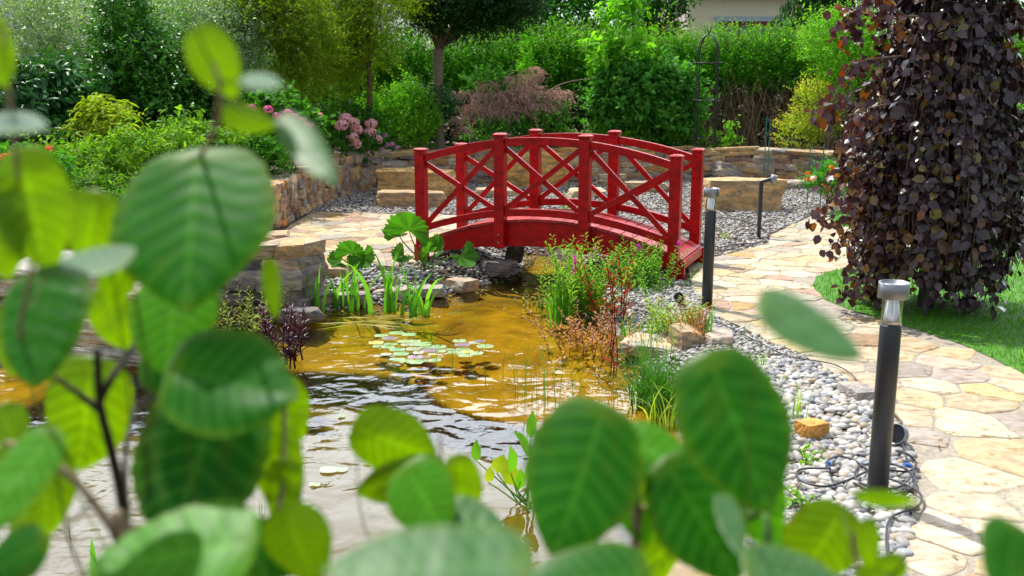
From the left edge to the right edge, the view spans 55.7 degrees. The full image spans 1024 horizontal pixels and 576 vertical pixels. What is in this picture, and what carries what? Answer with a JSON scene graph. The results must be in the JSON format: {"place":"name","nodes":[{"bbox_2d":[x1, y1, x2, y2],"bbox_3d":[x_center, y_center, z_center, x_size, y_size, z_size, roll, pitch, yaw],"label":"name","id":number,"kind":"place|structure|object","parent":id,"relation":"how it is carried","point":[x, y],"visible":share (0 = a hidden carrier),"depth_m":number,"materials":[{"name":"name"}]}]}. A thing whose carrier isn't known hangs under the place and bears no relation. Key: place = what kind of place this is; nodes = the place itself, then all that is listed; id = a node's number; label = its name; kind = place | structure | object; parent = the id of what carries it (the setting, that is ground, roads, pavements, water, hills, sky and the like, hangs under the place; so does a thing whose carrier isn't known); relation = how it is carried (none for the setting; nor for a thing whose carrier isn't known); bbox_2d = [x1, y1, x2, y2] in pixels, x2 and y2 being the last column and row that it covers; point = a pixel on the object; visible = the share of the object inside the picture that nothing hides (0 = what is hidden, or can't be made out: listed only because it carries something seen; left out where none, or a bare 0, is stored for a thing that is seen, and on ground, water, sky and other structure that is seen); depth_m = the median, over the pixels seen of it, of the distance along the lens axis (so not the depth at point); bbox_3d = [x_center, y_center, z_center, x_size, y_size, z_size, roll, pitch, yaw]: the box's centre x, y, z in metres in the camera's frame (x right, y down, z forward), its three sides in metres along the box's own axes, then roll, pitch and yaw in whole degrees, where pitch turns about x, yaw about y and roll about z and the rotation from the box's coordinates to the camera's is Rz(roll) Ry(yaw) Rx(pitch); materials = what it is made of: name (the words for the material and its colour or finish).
{"place":"outdoors","nodes":[
{"label":"outdoors","id":0,"kind":"place"},
{"bbox_2d":[285,211,468,260],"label":"terrace","id":1,"kind":"structure","parent":0,"point":[430,254],"depth_m":10.08,"materials":[{"name":"beige stone"}]},
{"bbox_2d":[288,212,468,264],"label":"terrace flagstones","id":2,"kind":"object","parent":1,"relation":"on","point":[372,226],"visible":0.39,"depth_m":10.23,"materials":[{"name":"beige stone"}]},
{"bbox_2d":[0,95,1023,575],"bbox_3d":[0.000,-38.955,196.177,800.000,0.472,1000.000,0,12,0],"label":"ground","id":3,"kind":"structure","parent":0,"point":[342,367],"depth_m":5.84,"materials":[{"name":"soil"}]},
{"bbox_2d":[0,249,140,375],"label":"garden waterfall","id":4,"kind":"structure","parent":3,"relation":"on","point":[90,340],"depth_m":5.73,"materials":[{"name":"stone"}]},
{"bbox_2d":[0,17,336,575],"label":"hazel shrub","id":5,"kind":"object","parent":3,"relation":"on","point":[179,238],"visible":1,"depth_m":0.69,"materials":[{"name":"green plant"}]},
{"bbox_2d":[219,230,333,309],"bbox_3d":[-1.807,-0.041,7.195,1.004,0.682,0.855,0,12,0],"label":"slab stack","id":6,"kind":"object","parent":3,"relation":"on","point":[299,258],"visible":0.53,"depth_m":6.93,"materials":[{"name":"stone"}]},
{"bbox_2d":[375,189,444,207],"bbox_3d":[-1.300,-1.130,12.437,0.907,0.252,0.425,0,12,0],"label":"boulder","id":7,"kind":"object","parent":3,"relation":"on","point":[384,198],"visible":0.56,"depth_m":12.25,"materials":[{"name":"stone"}]},
{"bbox_2d":[376,167,455,197],"bbox_3d":[-1.317,-1.436,13.547,1.189,0.490,0.498,2,12,8],"label":"boulder","id":8,"kind":"object","parent":3,"relation":"on","point":[403,178],"visible":0.45,"depth_m":13.35,"materials":[{"name":"stone"}]},
{"bbox_2d":[320,247,535,320],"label":"pebble shore","id":9,"kind":"structure","parent":3,"relation":"on","point":[365,274],"depth_m":7.99,"materials":[{"name":"grey gravel"}]},
{"bbox_2d":[327,240,375,269],"bbox_3d":[-1.303,-0.250,7.871,0.398,0.299,0.163,0,12,0],"label":"gunnera","id":10,"kind":"object","parent":9,"relation":"on","point":[355,251],"visible":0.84,"depth_m":7.88,"materials":[{"name":"green plant"}]},
{"bbox_2d":[411,284,444,297],"bbox_3d":[-0.662,0.022,7.645,0.280,0.074,0.225,0,12,0],"label":"shore slab","id":11,"kind":"object","parent":9,"relation":"on","point":[435,289],"depth_m":7.56,"materials":[{"name":"stone"}]},
{"bbox_2d":[480,258,517,276],"bbox_3d":[-0.115,-0.182,8.268,0.270,0.120,0.240,-5,13,-24],"label":"shore slab","id":12,"kind":"object","parent":9,"relation":"on","point":[495,267],"depth_m":8.19,"materials":[{"name":"stone"}]},
{"bbox_2d":[504,246,524,262],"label":"shore slab","id":13,"kind":"structure","parent":9,"relation":"on","point":[516,253],"depth_m":8.73,"materials":[{"name":"stone"}]},
{"bbox_2d":[381,211,479,269],"bbox_3d":[-0.673,-0.387,8.005,0.808,0.517,0.280,0,12,0],"label":"gunnera","id":14,"kind":"object","parent":3,"relation":"on","point":[398,224],"visible":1,"depth_m":8.00,"materials":[{"name":"green plant"}]},
{"bbox_2d":[23,106,849,257],"bbox_3d":[-8.000,-5.583,33.362,44.000,0.370,52.400,0,12,0],"label":"planting bed","id":15,"kind":"object","parent":3,"relation":"on","point":[338,153],"visible":0.06,"depth_m":18.71,"materials":[{"name":"soil"}]},
{"bbox_2d":[0,134,82,189],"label":"begonia","id":16,"kind":"object","parent":15,"relation":"on","point":[65,165],"visible":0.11,"depth_m":8.24,"materials":[{"name":"green plant"}]},
{"bbox_2d":[0,37,135,162],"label":"cherry laurel","id":17,"kind":"object","parent":15,"relation":"on","point":[51,98],"visible":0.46,"depth_m":10.17,"materials":[{"name":"green plant"}]},
{"bbox_2d":[1,134,140,197],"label":"azalea shrub","id":18,"kind":"object","parent":15,"relation":"on","point":[93,181],"visible":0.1,"depth_m":8.82,"materials":[{"name":"green plant"}]},
{"bbox_2d":[49,92,143,181],"bbox_3d":[-4.333,-1.472,10.036,0.926,1.090,0.997,11,16,42],"label":"shrub","id":19,"kind":"object","parent":15,"relation":"on","point":[90,121],"visible":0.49,"depth_m":9.94,"materials":[{"name":"green plant"}]},
{"bbox_2d":[0,0,196,83],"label":"silver shrub","id":20,"kind":"object","parent":15,"relation":"on","point":[41,12],"visible":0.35,"depth_m":11.87,"materials":[{"name":"green plant"}]},
{"bbox_2d":[19,108,206,189],"bbox_3d":[-3.950,-1.187,9.464,1.918,1.124,1.500,0,12,0],"label":"shrub","id":21,"kind":"object","parent":15,"relation":"on","point":[145,145],"visible":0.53,"depth_m":9.35,"materials":[{"name":"green plant"}]},
{"bbox_2d":[62,0,243,129],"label":"magnolia shrub","id":22,"kind":"object","parent":15,"relation":"on","point":[139,38],"visible":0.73,"depth_m":11.19,"materials":[{"name":"green plant"}]},
{"bbox_2d":[14,21,357,151],"bbox_3d":[-6.395,-3.228,16.269,7.680,2.932,1.906,0,12,0],"label":"clipped hedge","id":23,"kind":"object","parent":15,"relation":"on","point":[323,100],"visible":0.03,"depth_m":16.19,"materials":[{"name":"green plant"}]},
{"bbox_2d":[133,104,251,159],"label":"ground shrub","id":24,"kind":"object","parent":15,"relation":"on","point":[226,138],"visible":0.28,"depth_m":10.58,"materials":[{"name":"green plant"}]},
{"bbox_2d":[141,62,247,134],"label":"rhododendron","id":25,"kind":"object","parent":15,"relation":"on","point":[214,98],"visible":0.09,"depth_m":11.62,"materials":[{"name":"green plant"}]},
{"bbox_2d":[148,0,292,124],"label":"silver shrub","id":26,"kind":"object","parent":15,"relation":"on","point":[226,22],"visible":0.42,"depth_m":12.82,"materials":[{"name":"green plant"}]},
{"bbox_2d":[225,128,298,177],"bbox_3d":[-3.009,-1.475,11.082,1.240,0.940,0.954,0,12,0],"label":"hydrangea leaf mound","id":27,"kind":"object","parent":15,"relation":"on","point":[263,150],"visible":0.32,"depth_m":10.99,"materials":[{"name":"green plant"}]},
{"bbox_2d":[195,0,372,128],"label":"larch tree","id":28,"kind":"object","parent":15,"relation":"on","point":[285,16],"visible":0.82,"depth_m":13.18,"materials":[{"name":"green plant"}]},
{"bbox_2d":[239,79,340,169],"bbox_3d":[-2.782,-1.931,11.807,1.354,1.200,1.224,5,13,21],"label":"hydrangea","id":29,"kind":"object","parent":15,"relation":"on","point":[270,102],"visible":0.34,"depth_m":11.63,"materials":[{"name":"green plant"}]},
{"bbox_2d":[260,0,453,150],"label":"larch tree","id":30,"kind":"object","parent":15,"relation":"on","point":[360,17],"visible":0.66,"depth_m":14.36,"materials":[{"name":"green plant"}]},
{"bbox_2d":[313,94,405,164],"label":"rose bush","id":31,"kind":"object","parent":15,"relation":"on","point":[345,131],"visible":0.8,"depth_m":14.02,"materials":[{"name":"pink plant"}]},
{"bbox_2d":[343,64,449,149],"bbox_3d":[-1.816,-2.781,15.420,1.657,1.503,1.533,0,12,0],"label":"green shrub","id":32,"kind":"object","parent":15,"relation":"on","point":[408,112],"visible":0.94,"depth_m":15.31,"materials":[{"name":"green plant"}]},
{"bbox_2d":[406,78,464,149],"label":"dark shrub","id":33,"kind":"object","parent":15,"relation":"on","point":[447,99],"visible":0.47,"depth_m":15.83,"materials":[{"name":"green plant"}]},
{"bbox_2d":[375,0,558,148],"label":"ball tree","id":34,"kind":"object","parent":15,"relation":"on","point":[479,15],"visible":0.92,"depth_m":15.34,"materials":[{"name":"green plant"}]},
{"bbox_2d":[444,66,596,148],"bbox_3d":[0.120,-2.968,16.220,2.550,1.444,1.023,-2,12,-8],"label":"japanese maple","id":35,"kind":"object","parent":15,"relation":"on","point":[503,105],"visible":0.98,"depth_m":16.03,"materials":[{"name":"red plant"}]},
{"bbox_2d":[456,62,585,148],"bbox_3d":[0.141,-3.063,16.418,2.201,1.664,1.297,-2,12,-9],"label":"green shrub","id":36,"kind":"object","parent":15,"relation":"on","point":[522,128],"visible":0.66,"depth_m":16.24,"materials":[{"name":"green plant"}]},
{"bbox_2d":[514,24,537,116],"bbox_3d":[0.255,-3.555,16.715,0.450,2.370,0.427,-7,13,-29],"label":"tall sapling","id":37,"kind":"object","parent":15,"relation":"on","point":[524,62],"visible":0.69,"depth_m":16.61,"materials":[{"name":"green plant"}]},
{"bbox_2d":[43,20,1023,144],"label":"laurel hedge","id":38,"kind":"object","parent":15,"relation":"on","point":[449,138],"visible":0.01,"depth_m":19.24,"materials":[{"name":"green plant"}]},
{"bbox_2d":[567,0,669,145],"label":"walnut sapling","id":39,"kind":"object","parent":15,"relation":"on","point":[632,8],"visible":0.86,"depth_m":16.24,"materials":[{"name":"green plant"}]},
{"bbox_2d":[550,118,731,148],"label":"shrub","id":40,"kind":"object","parent":15,"relation":"on","point":[683,136],"visible":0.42,"depth_m":16.54,"materials":[{"name":"green plant"}]},
{"bbox_2d":[573,33,732,146],"bbox_3d":[2.266,-3.308,16.649,2.224,2.082,2.221,10,15,40],"label":"viburnum","id":41,"kind":"object","parent":15,"relation":"on","point":[661,96],"visible":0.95,"depth_m":16.25,"materials":[{"name":"green plant"}]},
{"bbox_2d":[308,1,1023,148],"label":"privet hedge","id":42,"kind":"object","parent":15,"relation":"on","point":[768,56],"visible":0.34,"depth_m":17.76,"materials":[{"name":"green plant"}]},
{"bbox_2d":[690,27,722,147],"bbox_3d":[3.193,-3.220,15.877,0.493,2.051,0.494,0,12,0],"label":"plant obelisk","id":43,"kind":"object","parent":15,"relation":"on","point":[716,100],"visible":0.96,"depth_m":15.83,"materials":[{"name":"black metal"}]},
{"bbox_2d":[770,67,850,149],"bbox_3d":[4.906,-2.906,15.911,1.344,1.571,1.083,8,14,35],"label":"gold maple","id":44,"kind":"object","parent":15,"relation":"on","point":[805,122],"visible":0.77,"depth_m":15.81,"materials":[{"name":"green plant"}]},
{"bbox_2d":[781,0,895,149],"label":"laurel shrub","id":45,"kind":"object","parent":15,"relation":"on","point":[843,58],"visible":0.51,"depth_m":15.01,"materials":[{"name":"green plant"}]},
{"bbox_2d":[815,81,864,148],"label":"purple shrub","id":46,"kind":"object","parent":15,"relation":"on","point":[846,117],"visible":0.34,"depth_m":15.79,"materials":[{"name":"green plant"}]},
{"bbox_2d":[445,276,479,292],"bbox_3d":[-0.408,-0.027,7.858,0.206,0.102,0.220,10,15,40],"label":"shore slab","id":47,"kind":"object","parent":3,"relation":"on","point":[461,284],"depth_m":7.80,"materials":[{"name":"stone"}]},
{"bbox_2d":[507,151,569,187],"bbox_3d":[0.358,-1.772,14.909,1.082,0.645,0.566,-2,12,-11],"label":"boulder","id":48,"kind":"object","parent":3,"relation":"on","point":[517,174],"visible":0.34,"depth_m":14.65,"materials":[{"name":"stone"}]},
{"bbox_2d":[413,129,705,280],"bbox_3d":[0.402,-0.780,8.366,2.395,1.127,0.931,5,13,22],"label":"footbridge","id":49,"kind":"object","parent":3,"relation":"on","point":[505,225],"visible":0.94,"depth_m":8.13,"materials":[{"name":"red paint"}]},
{"bbox_2d":[270,145,854,229],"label":"stone wall","id":50,"kind":"structure","parent":3,"relation":"on","point":[301,191],"depth_m":14.98,"materials":[{"name":"beige stone"}]},
{"bbox_2d":[304,180,831,336],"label":"gravel","id":51,"kind":"structure","parent":3,"relation":"on","point":[778,224],"depth_m":11.75,"materials":[{"name":"grey gravel"}]},
{"bbox_2d":[464,0,677,132],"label":"broadleaf tree","id":52,"kind":"object","parent":3,"relation":"on","point":[583,10],"visible":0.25,"depth_m":19.63,"materials":[{"name":"green plant"}]},
{"bbox_2d":[535,232,662,323],"bbox_3d":[0.479,-0.069,6.826,0.707,0.602,1.069,-10,15,-39],"label":"loosestrife","id":53,"kind":"object","parent":3,"relation":"on","point":[575,283],"visible":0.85,"depth_m":6.82,"materials":[{"name":"green plant"}]},
{"bbox_2d":[594,0,701,52],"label":"broadleaf tree","id":54,"kind":"object","parent":3,"relation":"on","point":[658,5],"visible":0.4,"depth_m":21.94,"materials":[{"name":"green plant"}]},
{"bbox_2d":[322,289,1023,575],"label":"hazel shrub","id":55,"kind":"object","parent":3,"relation":"on","point":[706,495],"visible":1,"depth_m":0.70,"materials":[{"name":"green plant"}]},
{"bbox_2d":[709,160,744,177],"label":"boulder","id":56,"kind":"object","parent":3,"relation":"on","point":[721,169],"visible":0.56,"depth_m":15.67,"materials":[{"name":"stone"}]},
{"bbox_2d":[702,177,787,211],"bbox_3d":[2.842,-1.150,12.149,1.024,0.475,0.644,0,12,0],"label":"boulder","id":57,"kind":"object","parent":3,"relation":"on","point":[739,193],"visible":0.66,"depth_m":11.88,"materials":[{"name":"stone"}]},
{"bbox_2d":[681,0,825,123],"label":"cream house","id":58,"kind":"structure","parent":3,"relation":"on","point":[764,12],"depth_m":28.92,"materials":[{"name":"paint"}]},
{"bbox_2d":[714,16,782,50],"bbox_3d":[7.054,-7.548,29.027,2.029,1.113,0.110,0,12,0],"label":"window","id":59,"kind":"structure","parent":58,"relation":"in","point":[763,20],"depth_m":28.95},
{"bbox_2d":[754,174,777,238],"bbox_3d":[2.542,-0.817,9.726,0.207,0.646,0.100,0,12,0],"label":"spot post lamp","id":60,"kind":"object","parent":3,"relation":"on","point":[772,179],"visible":1,"depth_m":9.70,"materials":[{"name":"metal"}]},
{"bbox_2d":[770,0,876,140],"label":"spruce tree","id":61,"kind":"object","parent":3,"relation":"on","point":[808,3],"visible":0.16,"depth_m":19.09,"materials":[{"name":"green plant"}]},
{"bbox_2d":[796,149,853,210],"bbox_3d":[3.932,-1.299,11.758,0.969,0.772,0.710,0,12,0],"label":"marigold bed","id":62,"kind":"object","parent":3,"relation":"on","point":[820,174],"visible":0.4,"depth_m":11.77,"materials":[{"name":"green plant"}]},
{"bbox_2d":[577,276,920,575],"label":"pebble bank","id":63,"kind":"structure","parent":0,"point":[831,403],"depth_m":4.46,"materials":[{"name":"grey gravel"}]},
{"bbox_2d":[498,299,698,363],"bbox_3d":[0.515,0.270,6.099,0.772,0.276,1.090,-9,15,-37],"label":"red sedum","id":64,"kind":"object","parent":63,"relation":"on","point":[577,334],"visible":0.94,"depth_m":6.12,"materials":[{"name":"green plant"}]},
{"bbox_2d":[572,235,635,323],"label":"cardinal flower","id":65,"kind":"object","parent":63,"relation":"on","point":[611,291],"visible":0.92,"depth_m":6.60,"materials":[{"name":"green plant"}]},
{"bbox_2d":[616,332,677,357],"bbox_3d":[0.866,0.354,5.948,0.402,0.079,0.320,5,13,24],"label":"boulder","id":66,"kind":"object","parent":63,"relation":"on","point":[635,341],"visible":0.48,"depth_m":5.87,"materials":[{"name":"stone"}]},
{"bbox_2d":[587,303,706,374],"bbox_3d":[0.840,0.293,5.630,0.847,0.417,0.655,0,12,0],"label":"grass tuft","id":67,"kind":"object","parent":63,"relation":"on","point":[651,348],"visible":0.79,"depth_m":5.66,"materials":[{"name":"green plant"}]},
{"bbox_2d":[618,384,676,431],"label":"sedge","id":68,"kind":"object","parent":63,"relation":"on","point":[673,417],"visible":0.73,"depth_m":4.72,"materials":[{"name":"green plant"}]},
{"bbox_2d":[585,233,715,293],"bbox_3d":[1.006,-0.171,7.384,0.936,0.437,0.757,-10,16,-41],"label":"loosestrife","id":69,"kind":"object","parent":63,"relation":"on","point":[648,275],"visible":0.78,"depth_m":7.34,"materials":[{"name":"green plant"}]},
{"bbox_2d":[643,289,715,336],"bbox_3d":[1.045,0.164,6.156,0.464,0.259,0.626,0,12,0],"label":"spurge","id":70,"kind":"object","parent":63,"relation":"on","point":[654,310],"visible":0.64,"depth_m":6.09,"materials":[{"name":"green plant"}]},
{"bbox_2d":[658,296,711,343],"bbox_3d":[1.056,0.220,5.830,0.356,0.284,0.401,0,12,0],"label":"red sedum","id":71,"kind":"object","parent":63,"relation":"on","point":[696,325],"visible":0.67,"depth_m":5.86,"materials":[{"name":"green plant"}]},
{"bbox_2d":[668,322,703,350],"bbox_3d":[1.047,0.313,5.812,0.165,0.179,0.200,-4,12,-17],"label":"boulder","id":72,"kind":"object","parent":63,"relation":"on","point":[687,338],"visible":0.62,"depth_m":5.73,"materials":[{"name":"stone"}]},
{"bbox_2d":[701,187,719,308],"bbox_3d":[1.346,-0.266,6.620,0.104,0.830,0.104,0,12,0],"label":"pillar lamp","id":73,"kind":"object","parent":63,"relation":"on","point":[710,193],"visible":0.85,"depth_m":6.59,"materials":[{"name":"metal"}]},
{"bbox_2d":[701,327,734,345],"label":"boulder","id":74,"kind":"object","parent":63,"relation":"on","point":[720,336],"visible":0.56,"depth_m":5.75,"materials":[{"name":"stone"}]},
{"bbox_2d":[786,485,816,508],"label":"seedling","id":75,"kind":"object","parent":63,"relation":"on","point":[797,495],"visible":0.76,"depth_m":3.56,"materials":[{"name":"green plant"}]},
{"bbox_2d":[794,418,829,440],"bbox_3d":[1.305,0.624,4.223,0.140,0.104,0.104,-6,13,-29],"label":"boulder","id":76,"kind":"object","parent":63,"relation":"on","point":[817,429],"visible":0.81,"depth_m":4.19,"materials":[{"name":"stone"}]},
{"bbox_2d":[837,381,874,400],"bbox_3d":[1.703,0.519,4.761,0.158,0.080,0.182,-3,12,-15],"label":"boulder","id":77,"kind":"object","parent":63,"relation":"on","point":[857,390],"visible":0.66,"depth_m":4.72,"materials":[{"name":"stone"}]},
{"bbox_2d":[796,450,916,487],"bbox_3d":[1.353,0.692,3.782,0.545,0.061,0.162,-4,13,-21],"label":"garden cable","id":78,"kind":"object","parent":63,"relation":"on","point":[851,478],"visible":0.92,"depth_m":3.74,"materials":[{"name":"black rubber"}]},
{"bbox_2d":[825,455,922,552],"bbox_3d":[1.348,0.751,3.495,0.325,0.061,0.911,0,12,0],"label":"garden cable","id":79,"kind":"object","parent":63,"relation":"on","point":[895,514],"visible":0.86,"depth_m":3.52,"materials":[{"name":"black rubber"}]},
{"bbox_2d":[853,440,916,492],"bbox_3d":[1.479,0.699,3.843,0.226,0.019,0.598,4,13,21],"label":"garden cable","id":80,"kind":"object","parent":63,"relation":"on","point":[899,486],"visible":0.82,"depth_m":3.71,"materials":[{"name":"black rubber"}]},
{"bbox_2d":[867,279,909,489],"bbox_3d":[1.339,0.386,3.480,0.104,0.830,0.104,0,12,0],"label":"pillar lamp","id":81,"kind":"object","parent":63,"relation":"on","point":[893,293],"visible":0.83,"depth_m":3.44,"materials":[{"name":"metal"}]},
{"bbox_2d":[892,423,908,444],"bbox_3d":[1.640,0.622,4.113,0.099,0.110,0.090,-10,15,-40],"label":"ground spotlight","id":82,"kind":"object","parent":63,"relation":"on","point":[900,431],"visible":0.77,"depth_m":4.09,"materials":[{"name":"metal"}]},
{"bbox_2d":[687,211,1023,575],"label":"path","id":83,"kind":"structure","parent":0,"point":[926,486],"depth_m":4.60,"materials":[{"name":"beige stone"}]},
{"bbox_2d":[811,199,1023,373],"bbox_3d":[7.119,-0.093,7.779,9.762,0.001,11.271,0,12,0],"label":"lawn","id":84,"kind":"structure","parent":0,"point":[986,331],"depth_m":6.37,"materials":[{"name":"green plant"}]},
{"bbox_2d":[804,0,1023,319],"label":"weeping beech","id":85,"kind":"object","parent":84,"relation":"on","point":[936,160],"visible":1,"depth_m":6.18,"materials":[{"name":"brown plant"}]},
{"label":"water","id":86,"kind":"structure","parent":0,"visible":0},
{"bbox_2d":[215,278,281,335],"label":"willow herb","id":87,"kind":"object","parent":86,"relation":"on","point":[248,321],"visible":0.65,"depth_m":6.53,"materials":[{"name":"green plant"}]},
{"bbox_2d":[257,301,310,368],"bbox_3d":[-1.377,0.274,5.793,0.351,0.392,0.361,-2,12,-8],"label":"lobelia","id":88,"kind":"object","parent":86,"relation":"on","point":[287,349],"visible":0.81,"depth_m":5.75,"materials":[{"name":"purple plant"}]},
{"bbox_2d":[277,306,324,323],"bbox_3d":[-1.474,0.188,6.806,0.269,0.098,0.228,5,13,23],"label":"shore slab","id":89,"kind":"object","parent":86,"relation":"on","point":[314,314],"depth_m":6.74,"materials":[{"name":"stone"}]},
{"bbox_2d":[305,262,334,313],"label":"iris clump","id":90,"kind":"object","parent":86,"relation":"in","point":[316,299],"visible":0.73,"depth_m":7.01,"materials":[{"name":"green plant"}]},
{"bbox_2d":[318,262,389,312],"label":"iris clump","id":91,"kind":"object","parent":86,"relation":"in","point":[354,291],"visible":0.95,"depth_m":7.21,"materials":[{"name":"green plant"}]},
{"bbox_2d":[342,246,415,314],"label":"iris clump","id":92,"kind":"object","parent":86,"relation":"in","point":[390,306],"visible":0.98,"depth_m":7.11,"materials":[{"name":"green plant"}]},
{"bbox_2d":[315,312,459,329],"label":"fallen blades","id":93,"kind":"object","parent":86,"relation":"on","point":[393,322],"visible":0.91,"depth_m":6.81,"materials":[{"name":"green plant"}]},
{"bbox_2d":[368,331,445,363],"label":"water lily","id":94,"kind":"object","parent":86,"relation":"on","point":[427,348],"visible":1,"depth_m":6.11,"materials":[{"name":"green plant"}]},
{"bbox_2d":[390,263,446,320],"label":"iris clump","id":95,"kind":"object","parent":86,"relation":"in","point":[415,304],"visible":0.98,"depth_m":6.99,"materials":[{"name":"green plant"}]},
{"bbox_2d":[445,339,493,356],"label":"water lily","id":96,"kind":"object","parent":86,"relation":"on","point":[462,352],"visible":0.94,"depth_m":6.11,"materials":[{"name":"green plant"}]},
{"bbox_2d":[471,411,536,512],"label":"arrowhead plant","id":97,"kind":"object","parent":86,"relation":"on","point":[511,474],"visible":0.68,"depth_m":3.82,"materials":[{"name":"green plant"}]},
{"bbox_2d":[507,333,551,408],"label":"reed","id":98,"kind":"object","parent":86,"relation":"on","point":[525,390],"visible":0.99,"depth_m":5.13,"materials":[{"name":"green plant"}]},
{"bbox_2d":[510,288,565,311],"bbox_3d":[0.196,0.086,7.264,0.448,0.163,0.342,0,12,0],"label":"creeping jenny","id":99,"kind":"object","parent":86,"relation":"in","point":[534,303],"visible":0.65,"depth_m":7.29,"materials":[{"name":"green plant"}]},
{"bbox_2d":[538,278,575,327],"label":"iris clump","id":100,"kind":"object","parent":86,"relation":"on","point":[558,318],"visible":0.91,"depth_m":6.77,"materials":[{"name":"green plant"}]},
{"bbox_2d":[603,298,625,379],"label":"cardinal flower","id":101,"kind":"object","parent":86,"relation":"on","point":[611,360],"visible":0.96,"depth_m":5.55,"materials":[{"name":"red plant"}]},
{"bbox_2d":[585,335,686,419],"bbox_3d":[0.758,0.485,4.995,0.847,0.411,0.840,-7,14,-30],"label":"rush clump","id":102,"kind":"object","parent":86,"relation":"in","point":[659,379],"visible":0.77,"depth_m":4.98,"materials":[{"name":"green plant"}]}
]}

